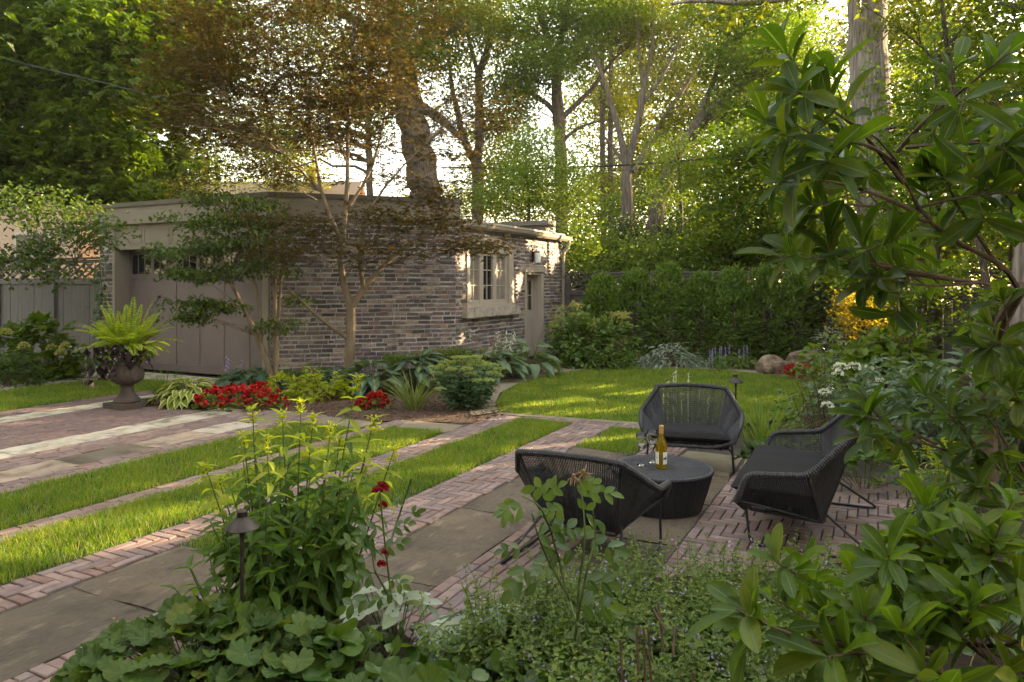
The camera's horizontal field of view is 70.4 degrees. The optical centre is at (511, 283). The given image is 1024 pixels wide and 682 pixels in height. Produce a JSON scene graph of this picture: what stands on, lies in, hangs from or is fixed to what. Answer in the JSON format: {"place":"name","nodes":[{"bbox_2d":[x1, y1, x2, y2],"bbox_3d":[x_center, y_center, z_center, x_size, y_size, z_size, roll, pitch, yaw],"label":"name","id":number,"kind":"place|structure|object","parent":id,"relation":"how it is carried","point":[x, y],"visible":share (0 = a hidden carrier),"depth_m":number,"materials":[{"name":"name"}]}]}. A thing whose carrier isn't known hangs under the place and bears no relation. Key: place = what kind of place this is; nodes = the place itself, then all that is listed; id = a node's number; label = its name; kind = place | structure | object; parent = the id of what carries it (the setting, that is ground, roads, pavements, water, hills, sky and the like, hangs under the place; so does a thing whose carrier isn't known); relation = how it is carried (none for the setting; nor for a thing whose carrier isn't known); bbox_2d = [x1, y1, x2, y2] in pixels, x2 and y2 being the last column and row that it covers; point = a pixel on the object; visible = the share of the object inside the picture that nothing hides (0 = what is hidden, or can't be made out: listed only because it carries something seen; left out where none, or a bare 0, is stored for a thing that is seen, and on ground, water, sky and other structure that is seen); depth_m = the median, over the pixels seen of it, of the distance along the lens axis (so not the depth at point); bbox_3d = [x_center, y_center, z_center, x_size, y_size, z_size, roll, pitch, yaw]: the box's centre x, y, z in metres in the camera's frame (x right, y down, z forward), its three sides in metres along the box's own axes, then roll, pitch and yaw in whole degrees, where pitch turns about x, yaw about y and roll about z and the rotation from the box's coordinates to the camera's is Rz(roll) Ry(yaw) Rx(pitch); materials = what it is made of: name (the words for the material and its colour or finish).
{"place":"outdoors","nodes":[
{"label":"outdoors","id":0,"kind":"place"},
{"bbox_2d":[0,379,185,411],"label":"side lawn grass","id":1,"kind":"structure","parent":0,"point":[36,393],"depth_m":10.56,"materials":[{"name":"plant"}]},
{"bbox_2d":[0,382,219,449],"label":"brick drive","id":2,"kind":"structure","parent":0,"point":[32,430],"depth_m":8.51,"materials":[{"name":"ceramic"}]},
{"bbox_2d":[103,352,150,410],"bbox_3d":[-4.998,1.255,9.419,0.450,0.690,0.450,0,0,27],"label":"garden urn","id":3,"kind":"object","parent":2,"relation":"on","point":[126,380],"visible":0.69,"depth_m":9.30,"materials":[{"name":"stone"}]},
{"bbox_2d":[79,343,152,391],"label":"sweet potato vine","id":4,"kind":"object","parent":3,"relation":"hanging from","point":[103,371],"visible":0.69,"depth_m":9.25,"materials":[{"name":"purple plant"}]},
{"bbox_2d":[71,297,183,354],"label":"boston fern","id":5,"kind":"object","parent":3,"relation":"in","point":[128,336],"visible":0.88,"depth_m":9.30,"materials":[{"name":"plant"}]},
{"bbox_2d":[0,371,246,458],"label":"pale stone path","id":6,"kind":"structure","parent":0,"point":[66,441],"depth_m":8.51,"materials":[{"name":"stone"}]},
{"bbox_2d":[0,421,257,482],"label":"mixed stone path","id":7,"kind":"structure","parent":0,"point":[50,466],"depth_m":6.91,"materials":[{"name":"stone"}]},
{"bbox_2d":[0,425,352,530],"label":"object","id":8,"kind":"structure","parent":0,"point":[51,515],"depth_m":5.80,"materials":[{"name":"plant"}]},
{"bbox_2d":[0,420,353,529],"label":"turf strip grass","id":9,"kind":"structure","parent":8,"relation":"on","point":[150,471],"depth_m":6.01,"materials":[{"name":"plant"}]},
{"bbox_2d":[0,428,442,585],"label":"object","id":10,"kind":"structure","parent":0,"point":[148,533],"depth_m":4.74,"materials":[{"name":"plant"}]},
{"bbox_2d":[0,424,444,584],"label":"turf strip grass","id":11,"kind":"structure","parent":10,"relation":"on","point":[409,434],"depth_m":4.95,"materials":[{"name":"plant"}]},
{"bbox_2d":[142,358,555,423],"bbox_3d":[-1.318,1.608,12.045,5.250,0.001,7.710,0,0,27],"label":"mulch bed","id":12,"kind":"object","parent":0,"point":[454,414],"visible":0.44,"depth_m":9.29,"materials":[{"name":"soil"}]},
{"bbox_2d":[144,377,221,409],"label":"hosta","id":13,"kind":"object","parent":12,"relation":"on","point":[180,397],"visible":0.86,"depth_m":9.43,"materials":[{"name":"green plant"}]},
{"bbox_2d":[137,186,315,389],"bbox_3d":[-4.266,0.077,10.794,2.641,3.135,1.815,0,0,2],"label":"hornbeam tree","id":14,"kind":"object","parent":12,"relation":"on","point":[187,273],"visible":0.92,"depth_m":10.69,"materials":[{"name":"green plant"}]},
{"bbox_2d":[191,382,289,411],"bbox_3d":[-3.516,1.464,9.337,1.268,0.365,0.654,0,0,6],"label":"red begonia","id":15,"kind":"object","parent":12,"relation":"on","point":[260,394],"visible":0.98,"depth_m":9.24,"materials":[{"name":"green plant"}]},
{"bbox_2d":[97,0,540,388],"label":"japanese maple","id":16,"kind":"object","parent":12,"relation":"on","point":[210,60],"visible":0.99,"depth_m":10.82,"materials":[{"name":"brown plant"}]},
{"bbox_2d":[284,366,354,403],"bbox_3d":[-2.686,1.412,10.111,0.942,0.506,0.740,0,0,-27],"label":"gold dogwood","id":17,"kind":"object","parent":12,"relation":"on","point":[301,393],"visible":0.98,"depth_m":10.00,"materials":[{"name":"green plant"}]},
{"bbox_2d":[328,359,410,397],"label":"hosta","id":18,"kind":"object","parent":12,"relation":"on","point":[367,386],"visible":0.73,"depth_m":10.47,"materials":[{"name":"green plant"}]},
{"bbox_2d":[388,345,449,394],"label":"hosta","id":19,"kind":"object","parent":12,"relation":"on","point":[427,357],"visible":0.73,"depth_m":10.88,"materials":[{"name":"green plant"}]},
{"bbox_2d":[427,355,504,409],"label":"sedum clump","id":20,"kind":"object","parent":12,"relation":"on","point":[475,391],"visible":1,"depth_m":9.24,"materials":[{"name":"green plant"}]},
{"bbox_2d":[438,329,537,384],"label":"hosta","id":21,"kind":"object","parent":12,"relation":"on","point":[517,363],"visible":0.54,"depth_m":12.05,"materials":[{"name":"green plant"}]},
{"bbox_2d":[501,301,564,378],"bbox_3d":[0.326,0.995,12.769,1.320,1.370,1.271,0,0,27],"label":"rodgersia","id":22,"kind":"object","parent":12,"relation":"on","point":[545,361],"visible":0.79,"depth_m":12.70,"materials":[{"name":"green plant"}]},
{"bbox_2d":[543,300,645,369],"bbox_3d":[1.625,1.058,14.128,2.026,1.505,1.358,0,0,-5],"label":"goatsbeard","id":23,"kind":"object","parent":12,"relation":"on","point":[597,332],"visible":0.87,"depth_m":13.97,"materials":[{"name":"green plant"}]},
{"bbox_2d":[0,447,729,681],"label":"flagstone terrace","id":24,"kind":"structure","parent":0,"point":[48,628],"depth_m":4.04,"materials":[{"name":"stone"}]},
{"bbox_2d":[612,454,713,518],"bbox_3d":[1.073,1.453,5.208,0.736,0.295,0.735,0,0,27],"label":"woven table","id":25,"kind":"object","parent":24,"relation":"on","point":[690,479],"visible":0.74,"depth_m":4.96,"materials":[{"name":"grey wicker"}]},
{"bbox_2d":[185,420,567,550],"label":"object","id":26,"kind":"structure","parent":0,"point":[416,492],"depth_m":6.07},
{"bbox_2d":[180,416,572,556],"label":"turf strip grass","id":27,"kind":"structure","parent":26,"relation":"on","point":[433,463],"depth_m":6.52,"materials":[{"name":"plant"}]},
{"bbox_2d":[0,409,915,681],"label":"brick path","id":28,"kind":"structure","parent":0,"point":[450,495],"depth_m":4.98,"materials":[{"name":"ceramic"}]},
{"bbox_2d":[500,448,671,585],"bbox_3d":[0.452,1.265,4.317,0.914,0.669,0.825,0,0,27],"label":"woven lounge chair","id":29,"kind":"object","parent":28,"relation":"on","point":[641,493],"visible":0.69,"depth_m":4.10,"materials":[{"name":"grey wicker"}]},
{"bbox_2d":[731,414,875,557],"bbox_3d":[1.970,1.205,4.820,0.825,0.788,1.455,0,0,26],"label":"woven loveseat","id":30,"kind":"object","parent":28,"relation":"on","point":[792,482],"visible":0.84,"depth_m":4.41,"materials":[{"name":"grey wicker"}]},
{"bbox_2d":[842,436,927,488],"bbox_3d":[2.793,1.395,5.738,0.875,0.414,0.760,0,0,27],"label":"ladys mantle","id":31,"kind":"object","parent":28,"relation":"on","point":[860,454],"visible":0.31,"depth_m":5.60,"materials":[{"name":"green plant"}]},
{"bbox_2d":[0,398,973,681],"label":"paving joints","id":32,"kind":"object","parent":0,"point":[848,474],"visible":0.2,"depth_m":5.92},
{"bbox_2d":[0,286,1023,530],"bbox_3d":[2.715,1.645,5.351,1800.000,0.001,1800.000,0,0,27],"label":"ground","id":33,"kind":"structure","parent":0,"point":[922,466],"depth_m":10.60,"materials":[{"name":"soil"}]},
{"bbox_2d":[0,348,57,388],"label":"dark groundcover shrub","id":34,"kind":"object","parent":33,"relation":"on","point":[27,370],"visible":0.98,"depth_m":11.34,"materials":[{"name":"green plant"}]},
{"bbox_2d":[0,310,93,382],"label":"oakleaf hydrangea","id":35,"kind":"object","parent":33,"relation":"on","point":[22,333],"visible":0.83,"depth_m":12.05,"materials":[{"name":"green plant"}]},
{"bbox_2d":[0,257,99,361],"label":"lattice fence","id":36,"kind":"object","parent":33,"relation":"on","point":[69,303],"visible":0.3,"depth_m":15.17,"materials":[{"name":"grey paint"}]},
{"bbox_2d":[0,126,99,277],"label":"neighbour house","id":37,"kind":"structure","parent":33,"relation":"on","point":[10,233],"depth_m":26.65,"materials":[{"name":"beige brick"}]},
{"bbox_2d":[0,177,141,292],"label":"tree","id":38,"kind":"object","parent":33,"relation":"on","point":[69,229],"visible":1,"depth_m":10.98,"materials":[{"name":"green plant"}]},
{"bbox_2d":[0,0,263,218],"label":"maple tree","id":39,"kind":"object","parent":33,"relation":"on","point":[118,157],"visible":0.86,"depth_m":15.39,"materials":[{"name":"green plant"}]},
{"bbox_2d":[138,132,248,199],"bbox_3d":[-14.805,-2.378,30.417,7.888,8.061,7.524,0,0,27],"label":"linden tree","id":40,"kind":"object","parent":33,"relation":"on","point":[179,183],"visible":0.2,"depth_m":29.75,"materials":[{"name":"green plant"}]},
{"bbox_2d":[215,3,407,194],"bbox_3d":[-6.826,-3.691,24.179,8.783,10.653,4.580,0,0,27],"label":"slender elm","id":41,"kind":"object","parent":33,"relation":"on","point":[369,190],"visible":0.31,"depth_m":23.42,"materials":[{"name":"green plant"}]},
{"bbox_2d":[92,192,572,380],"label":"brick garage","id":42,"kind":"structure","parent":33,"relation":"on","point":[430,302],"depth_m":12.79,"materials":[{"name":"brick"}]},
{"bbox_2d":[130,246,261,375],"bbox_3d":[-5.641,0.475,13.018,3.765,2.250,0.090,0,0,27],"label":"garage door","id":43,"kind":"structure","parent":42,"relation":"in","point":[204,350],"depth_m":13.07,"materials":[{"name":"beige paint"}]},
{"bbox_2d":[462,238,520,317],"bbox_3d":[-0.388,-0.126,13.977,0.204,1.507,2.147,0,0,27],"label":"window","id":44,"kind":"structure","parent":42,"relation":"in","point":[490,282],"depth_m":14.04,"materials":[{"name":"beige glass"}]},
{"bbox_2d":[226,0,509,197],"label":"oak tree","id":45,"kind":"object","parent":33,"relation":"on","point":[473,21],"visible":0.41,"depth_m":23.49,"materials":[{"name":"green plant"}]},
{"bbox_2d":[432,0,550,220],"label":"forked oak","id":46,"kind":"object","parent":33,"relation":"on","point":[478,72],"visible":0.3,"depth_m":26.73,"materials":[{"name":"green plant"}]},
{"bbox_2d":[438,118,621,237],"bbox_3d":[0.532,-1.481,20.007,4.004,6.229,5.484,0,0,49],"label":"elder tree","id":47,"kind":"object","parent":33,"relation":"on","point":[525,184],"visible":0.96,"depth_m":19.76,"materials":[{"name":"green plant"}]},
{"bbox_2d":[480,0,678,274],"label":"black walnut","id":48,"kind":"object","parent":33,"relation":"on","point":[553,60],"visible":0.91,"depth_m":24.43,"materials":[{"name":"green plant"}]},
{"bbox_2d":[155,0,1023,304],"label":"woodland","id":49,"kind":"object","parent":33,"relation":"on","point":[595,150],"visible":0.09,"depth_m":38.64,"materials":[{"name":"green plant"}]},
{"bbox_2d":[578,269,634,362],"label":"arborvitae","id":50,"kind":"object","parent":33,"relation":"on","point":[605,288],"visible":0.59,"depth_m":14.69,"materials":[{"name":"green plant"}]},
{"bbox_2d":[546,0,678,234],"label":"slim ash","id":51,"kind":"object","parent":33,"relation":"on","point":[602,127],"visible":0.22,"depth_m":31.92,"materials":[{"name":"green plant"}]},
{"bbox_2d":[566,0,671,232],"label":"slim ash","id":52,"kind":"object","parent":33,"relation":"on","point":[610,78],"visible":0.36,"depth_m":31.91,"materials":[{"name":"green plant"}]},
{"bbox_2d":[550,209,696,289],"bbox_3d":[2.451,-0.110,17.942,3.776,3.483,2.905,0,0,-23],"label":"viburnum bush","id":53,"kind":"object","parent":33,"relation":"on","point":[596,255],"visible":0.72,"depth_m":17.63,"materials":[{"name":"green plant"}]},
{"bbox_2d":[611,258,665,360],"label":"arborvitae","id":54,"kind":"object","parent":33,"relation":"on","point":[633,281],"visible":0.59,"depth_m":14.88,"materials":[{"name":"green plant"}]},
{"bbox_2d":[637,259,702,363],"bbox_3d":[3.166,0.610,14.813,1.233,2.244,1.248,0,0,-12],"label":"arborvitae","id":55,"kind":"object","parent":33,"relation":"on","point":[662,295],"visible":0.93,"depth_m":14.55,"materials":[{"name":"green plant"}]},
{"bbox_2d":[625,342,715,369],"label":"silver groundcover","id":56,"kind":"object","parent":33,"relation":"on","point":[690,363],"visible":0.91,"depth_m":13.86,"materials":[{"name":"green plant"}]},
{"bbox_2d":[587,0,765,238],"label":"silver maple","id":57,"kind":"object","parent":33,"relation":"on","point":[625,157],"visible":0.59,"depth_m":23.95,"materials":[{"name":"grey plant"}]},
{"bbox_2d":[605,228,749,285],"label":"viburnum bush","id":58,"kind":"object","parent":33,"relation":"on","point":[649,261],"visible":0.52,"depth_m":16.69,"materials":[{"name":"green plant"}]},
{"bbox_2d":[605,114,767,284],"bbox_3d":[4.139,-1.267,17.967,3.516,5.795,3.242,0,0,-9],"label":"walnut sapling","id":59,"kind":"object","parent":33,"relation":"on","point":[677,174],"visible":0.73,"depth_m":17.67,"materials":[{"name":"green plant"}]},
{"bbox_2d":[670,264,728,363],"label":"arborvitae","id":60,"kind":"object","parent":33,"relation":"on","point":[700,288],"visible":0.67,"depth_m":14.75,"materials":[{"name":"green plant"}]},
{"bbox_2d":[649,116,809,278],"bbox_3d":[5.483,-1.240,17.332,3.884,5.742,4.386,0,0,27],"label":"sumac tree","id":61,"kind":"object","parent":33,"relation":"on","point":[750,261],"visible":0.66,"depth_m":16.74,"materials":[{"name":"green plant"}]},
{"bbox_2d":[701,263,766,364],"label":"arborvitae","id":62,"kind":"object","parent":33,"relation":"on","point":[732,287],"visible":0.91,"depth_m":14.44,"materials":[{"name":"green plant"}]},
{"bbox_2d":[640,0,850,282],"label":"leaning maple","id":63,"kind":"object","parent":33,"relation":"on","point":[741,60],"visible":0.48,"depth_m":21.41,"materials":[{"name":"green plant"}]},
{"bbox_2d":[733,262,798,359],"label":"arborvitae","id":64,"kind":"object","parent":33,"relation":"on","point":[761,274],"visible":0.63,"depth_m":14.61,"materials":[{"name":"green plant"}]},
{"bbox_2d":[565,269,1011,367],"bbox_3d":[5.766,0.659,14.848,10.070,1.872,0.140,0,0,27],"label":"lattice fence","id":65,"kind":"object","parent":33,"relation":"on","point":[576,296],"visible":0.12,"depth_m":14.79,"materials":[{"name":"paint"}]},
{"bbox_2d":[714,76,867,269],"bbox_3d":[6.527,-1.541,16.435,3.598,6.345,4.339,0,0,-32],"label":"catalpa tree","id":66,"kind":"object","parent":33,"relation":"on","point":[820,227],"visible":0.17,"depth_m":16.15,"materials":[{"name":"green plant"}]},
{"bbox_2d":[767,268,829,360],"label":"arborvitae","id":67,"kind":"object","parent":33,"relation":"on","point":[793,298],"visible":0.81,"depth_m":14.32,"materials":[{"name":"green plant"}]},
{"bbox_2d":[769,347,850,434],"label":"white rose bush","id":68,"kind":"object","parent":33,"relation":"on","point":[819,409],"visible":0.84,"depth_m":7.89,"materials":[{"name":"green plant"}]},
{"bbox_2d":[664,0,972,330],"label":"shagbark hickory","id":69,"kind":"object","parent":33,"relation":"on","point":[859,14],"visible":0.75,"depth_m":14.64,"materials":[{"name":"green plant"}]},
{"bbox_2d":[796,353,929,432],"bbox_3d":[4.051,1.279,8.263,1.396,0.968,1.191,0,0,-17],"label":"peony clump","id":70,"kind":"object","parent":33,"relation":"on","point":[864,371],"visible":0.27,"depth_m":8.30,"materials":[{"name":"green plant"}]},
{"bbox_2d":[793,327,934,410],"bbox_3d":[4.495,1.192,9.534,2.025,1.238,1.378,0,0,-18],"label":"white hydrangea","id":71,"kind":"object","parent":33,"relation":"on","point":[855,359],"visible":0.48,"depth_m":9.52,"materials":[{"name":"green plant"}]},
{"bbox_2d":[823,287,913,349],"bbox_3d":[5.634,0.828,11.453,1.356,1.608,1.248,0,0,27],"label":"yellow forsythia","id":72,"kind":"object","parent":33,"relation":"on","point":[865,324],"visible":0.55,"depth_m":11.47,"materials":[{"name":"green plant"}]},
{"bbox_2d":[831,317,961,403],"bbox_3d":[5.156,1.117,9.946,1.684,1.422,1.360,0,0,27],"label":"pale hydrangea","id":73,"kind":"object","parent":33,"relation":"on","point":[917,346],"visible":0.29,"depth_m":9.73,"materials":[{"name":"green plant"}]},
{"bbox_2d":[774,29,1023,314],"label":"mulberry tree","id":74,"kind":"object","parent":33,"relation":"on","point":[954,248],"visible":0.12,"depth_m":13.62,"materials":[{"name":"green plant"}]},
{"bbox_2d":[805,229,1013,373],"bbox_3d":[5.923,0.352,10.938,2.551,2.559,5.525,0,0,-4],"label":"lilac bush","id":75,"kind":"object","parent":33,"relation":"on","point":[921,306],"visible":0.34,"depth_m":10.24,"materials":[{"name":"green plant"}]},
{"bbox_2d":[833,352,1002,468],"bbox_3d":[4.007,1.247,7.086,1.718,1.108,1.534,0,0,27],"label":"peony clump","id":76,"kind":"object","parent":33,"relation":"on","point":[898,389],"visible":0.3,"depth_m":7.01,"materials":[{"name":"green plant"}]},
{"bbox_2d":[838,0,1003,328],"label":"bare cherry","id":77,"kind":"object","parent":33,"relation":"on","point":[985,275],"visible":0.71,"depth_m":9.47,"materials":[{"name":"green plant"}]},
{"bbox_2d":[855,0,1023,390],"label":"cherry tree","id":78,"kind":"object","parent":33,"relation":"on","point":[908,105],"visible":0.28,"depth_m":10.95,"materials":[{"name":"green plant"}]},
{"bbox_2d":[889,0,1023,139],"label":"cherry tree","id":79,"kind":"object","parent":33,"relation":"on","point":[1014,13],"visible":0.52,"depth_m":8.71,"materials":[{"name":"green plant"}]},
{"bbox_2d":[921,320,1023,490],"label":"dark laurel","id":80,"kind":"object","parent":33,"relation":"on","point":[962,371],"visible":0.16,"depth_m":5.96,"materials":[{"name":"green plant"}]},
{"bbox_2d":[0,0,1023,285],"label":"sky","id":81,"kind":"structure","parent":0,"point":[341,170],"materials":[{"name":"white"}]},
{"bbox_2d":[235,362,845,476],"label":"mossy stone path","id":82,"kind":"structure","parent":0,"point":[721,464],"depth_m":8.46,"materials":[{"name":"stone"}]},
{"bbox_2d":[638,383,744,473],"bbox_3d":[1.589,1.260,6.445,0.914,0.679,0.825,0,0,16],"label":"woven lounge chair","id":83,"kind":"object","parent":82,"relation":"on","point":[723,433],"visible":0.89,"depth_m":6.58,"materials":[{"name":"grey wicker"}]},
{"bbox_2d":[88,177,1023,290],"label":"undergrowth","id":84,"kind":"object","parent":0,"point":[615,197],"visible":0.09,"depth_m":28.92,"materials":[{"name":"green plant"}]},
{"bbox_2d":[178,530,1023,681],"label":"foreground bed","id":85,"kind":"object","parent":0,"point":[963,660],"depth_m":3.21,"materials":[{"name":"soil"}]},
{"bbox_2d":[50,593,340,681],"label":"ladys mantle","id":86,"kind":"object","parent":85,"relation":"on","point":[104,655],"visible":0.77,"depth_m":2.79,"materials":[{"name":"green plant"}]},
{"bbox_2d":[156,541,320,648],"bbox_3d":[-1.169,1.404,3.216,0.691,0.613,0.528,0,0,0],"label":"tall loosestrife","id":87,"kind":"object","parent":85,"relation":"on","point":[266,593],"visible":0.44,"depth_m":3.10,"materials":[{"name":"green plant"}]},
{"bbox_2d":[174,610,384,681],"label":"ladys mantle","id":88,"kind":"object","parent":85,"relation":"on","point":[300,625],"visible":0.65,"depth_m":2.70,"materials":[{"name":"green plant"}]},
{"bbox_2d":[191,372,402,625],"bbox_3d":[-1.017,1.070,3.411,1.057,1.263,0.789,0,0,-4],"label":"tall loosestrife","id":89,"kind":"object","parent":85,"relation":"on","point":[328,554],"visible":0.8,"depth_m":3.29,"materials":[{"name":"green plant"}]},
{"bbox_2d":[237,617,448,681],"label":"leafy plant","id":90,"kind":"object","parent":85,"relation":"on","point":[352,639],"visible":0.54,"depth_m":2.75,"materials":[{"name":"green plant"}]},
{"bbox_2d":[336,478,425,640],"bbox_3d":[-0.540,1.237,2.997,0.372,0.875,0.234,0,0,-7],"label":"red rose","id":91,"kind":"object","parent":85,"relation":"on","point":[386,550],"visible":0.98,"depth_m":3.00,"materials":[{"name":"green plant"}]},
{"bbox_2d":[330,574,445,655],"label":"lungwort","id":92,"kind":"object","parent":85,"relation":"on","point":[410,600],"visible":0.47,"depth_m":3.13,"materials":[{"name":"green plant"}]},
{"bbox_2d":[341,656,490,681],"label":"ladys mantle","id":93,"kind":"object","parent":85,"relation":"on","point":[395,669],"visible":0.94,"depth_m":2.50,"materials":[{"name":"green plant"}]},
{"bbox_2d":[421,601,543,680],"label":"brunnera","id":94,"kind":"object","parent":85,"relation":"on","point":[442,622],"visible":0.25,"depth_m":2.97,"materials":[{"name":"plant"}]},
{"bbox_2d":[415,649,586,681],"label":"barrenwort","id":95,"kind":"object","parent":85,"relation":"on","point":[494,662],"visible":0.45,"depth_m":2.59,"materials":[{"name":"green plant"}]},
{"bbox_2d":[492,466,639,667],"bbox_3d":[0.205,1.141,2.736,0.553,0.917,0.333,0,0,0],"label":"rose bush","id":96,"kind":"object","parent":85,"relation":"on","point":[585,532],"visible":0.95,"depth_m":2.70,"materials":[{"name":"green plant"}]},
{"bbox_2d":[410,521,928,681],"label":"catmint","id":97,"kind":"object","parent":85,"relation":"on","point":[708,650],"visible":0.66,"depth_m":2.84,"materials":[{"name":"green plant"}]},
{"bbox_2d":[685,472,1023,681],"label":"magnolia shrub","id":98,"kind":"object","parent":85,"relation":"on","point":[938,608],"visible":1,"depth_m":1.97,"materials":[{"name":"green plant"}]},
{"bbox_2d":[735,13,1023,514],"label":"magnolia tree","id":99,"kind":"object","parent":85,"relation":"on","point":[826,161],"visible":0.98,"depth_m":2.74,"materials":[{"name":"green plant"}]},
{"bbox_2d":[827,362,1023,525],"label":"magnolia tree","id":100,"kind":"object","parent":85,"relation":"on","point":[861,406],"visible":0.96,"depth_m":2.91,"materials":[{"name":"green plant"}]},
{"bbox_2d":[890,436,981,528],"bbox_3d":[2.788,1.275,4.736,0.581,0.654,0.631,0,0,27],"label":"goldenrod","id":101,"kind":"object","parent":85,"relation":"on","point":[929,474],"visible":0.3,"depth_m":4.73,"materials":[{"name":"green plant"}]},
{"bbox_2d":[578,428,646,453],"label":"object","id":102,"kind":"structure","parent":0,"point":[636,451],"depth_m":7.15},
{"bbox_2d":[576,425,646,453],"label":"grass","id":103,"kind":"structure","parent":102,"relation":"on","point":[624,434],"depth_m":7.32,"materials":[{"name":"plant"}]},
{"bbox_2d":[496,366,835,422],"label":"lawn grass","id":104,"kind":"structure","parent":0,"point":[611,377],"depth_m":10.68,"materials":[{"name":"plant"}]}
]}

